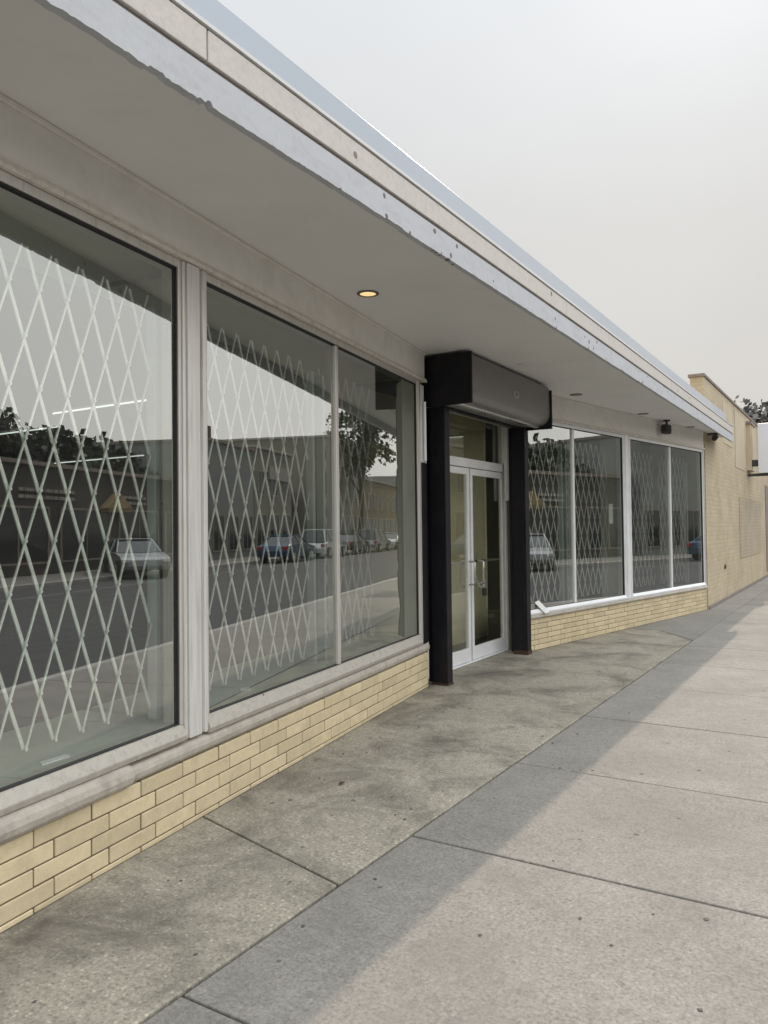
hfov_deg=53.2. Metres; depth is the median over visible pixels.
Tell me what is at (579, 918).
gum stains
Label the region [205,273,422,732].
display window
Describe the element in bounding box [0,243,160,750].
scissor gate
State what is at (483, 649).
entrance door
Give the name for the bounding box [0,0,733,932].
storefront building
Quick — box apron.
[0,628,691,1023]
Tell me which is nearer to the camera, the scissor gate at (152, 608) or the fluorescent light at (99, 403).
the scissor gate at (152, 608)
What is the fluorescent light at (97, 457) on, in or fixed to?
attached to the storefront building at (192, 168)
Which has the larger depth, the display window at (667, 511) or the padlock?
the display window at (667, 511)
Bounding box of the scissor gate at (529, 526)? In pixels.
[528,457,532,602]
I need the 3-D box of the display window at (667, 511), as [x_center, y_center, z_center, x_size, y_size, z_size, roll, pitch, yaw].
[4.815,0.091,13.018,0.138,2.506,3.065,-2,-2,42]
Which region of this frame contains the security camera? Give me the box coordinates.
[661,420,670,434]
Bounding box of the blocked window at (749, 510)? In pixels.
[739,497,761,557]
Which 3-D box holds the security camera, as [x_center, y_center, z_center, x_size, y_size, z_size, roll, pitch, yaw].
[4.644,-1.399,12.641,0.124,0.229,0.220,-2,-2,42]
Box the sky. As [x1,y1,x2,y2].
[218,0,767,413]
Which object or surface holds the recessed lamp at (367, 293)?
attached to the storefront building at (192, 168)
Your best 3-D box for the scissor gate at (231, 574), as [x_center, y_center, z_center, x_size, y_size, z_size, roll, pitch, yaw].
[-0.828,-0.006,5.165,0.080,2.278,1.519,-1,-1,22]
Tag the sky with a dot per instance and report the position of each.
(622, 145)
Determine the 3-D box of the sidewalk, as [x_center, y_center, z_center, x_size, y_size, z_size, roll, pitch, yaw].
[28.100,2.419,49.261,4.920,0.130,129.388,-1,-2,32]
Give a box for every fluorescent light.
[0,420,65,434]
[47,391,145,413]
[51,450,146,463]
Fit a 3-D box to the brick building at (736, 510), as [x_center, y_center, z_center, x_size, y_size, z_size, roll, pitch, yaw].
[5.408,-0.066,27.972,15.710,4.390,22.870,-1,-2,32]
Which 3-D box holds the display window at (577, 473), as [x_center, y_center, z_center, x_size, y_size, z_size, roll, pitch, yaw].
[2.702,0.062,10.702,0.138,2.506,2.765,-2,-2,42]
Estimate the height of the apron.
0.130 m
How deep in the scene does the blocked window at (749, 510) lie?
19.66 m
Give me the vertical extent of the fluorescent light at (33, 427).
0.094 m
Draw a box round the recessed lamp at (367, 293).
[357,290,378,296]
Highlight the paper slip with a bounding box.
[39,754,69,764]
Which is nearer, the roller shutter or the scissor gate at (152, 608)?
the scissor gate at (152, 608)
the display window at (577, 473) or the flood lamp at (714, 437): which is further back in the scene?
the flood lamp at (714, 437)
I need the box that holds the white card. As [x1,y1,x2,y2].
[535,601,548,613]
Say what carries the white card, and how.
attached to the storefront building at (192, 168)
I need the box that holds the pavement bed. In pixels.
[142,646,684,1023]
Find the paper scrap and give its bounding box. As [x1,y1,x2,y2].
[239,687,249,690]
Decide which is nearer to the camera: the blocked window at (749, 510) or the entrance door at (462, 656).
the entrance door at (462, 656)
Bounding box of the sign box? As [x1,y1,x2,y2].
[748,423,767,476]
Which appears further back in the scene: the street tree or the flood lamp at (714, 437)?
the street tree
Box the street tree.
[734,395,767,423]
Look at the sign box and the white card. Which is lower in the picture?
the white card
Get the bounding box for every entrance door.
[450,466,475,666]
[469,469,505,659]
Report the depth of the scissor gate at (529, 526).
10.11 m
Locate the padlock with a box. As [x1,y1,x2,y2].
[475,577,486,595]
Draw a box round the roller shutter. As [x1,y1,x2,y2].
[422,351,551,685]
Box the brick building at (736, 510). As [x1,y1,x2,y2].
[688,373,767,609]
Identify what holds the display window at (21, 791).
in the storefront building at (192, 168)
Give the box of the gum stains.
[31,668,708,1011]
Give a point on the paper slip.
(54, 759)
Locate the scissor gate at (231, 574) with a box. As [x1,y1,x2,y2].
[207,323,267,690]
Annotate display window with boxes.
[0,169,186,816]
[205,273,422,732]
[528,422,627,615]
[630,436,705,597]
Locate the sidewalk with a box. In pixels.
[143,577,767,1023]
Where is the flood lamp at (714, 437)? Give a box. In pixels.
[707,433,718,440]
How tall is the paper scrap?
0.014 m

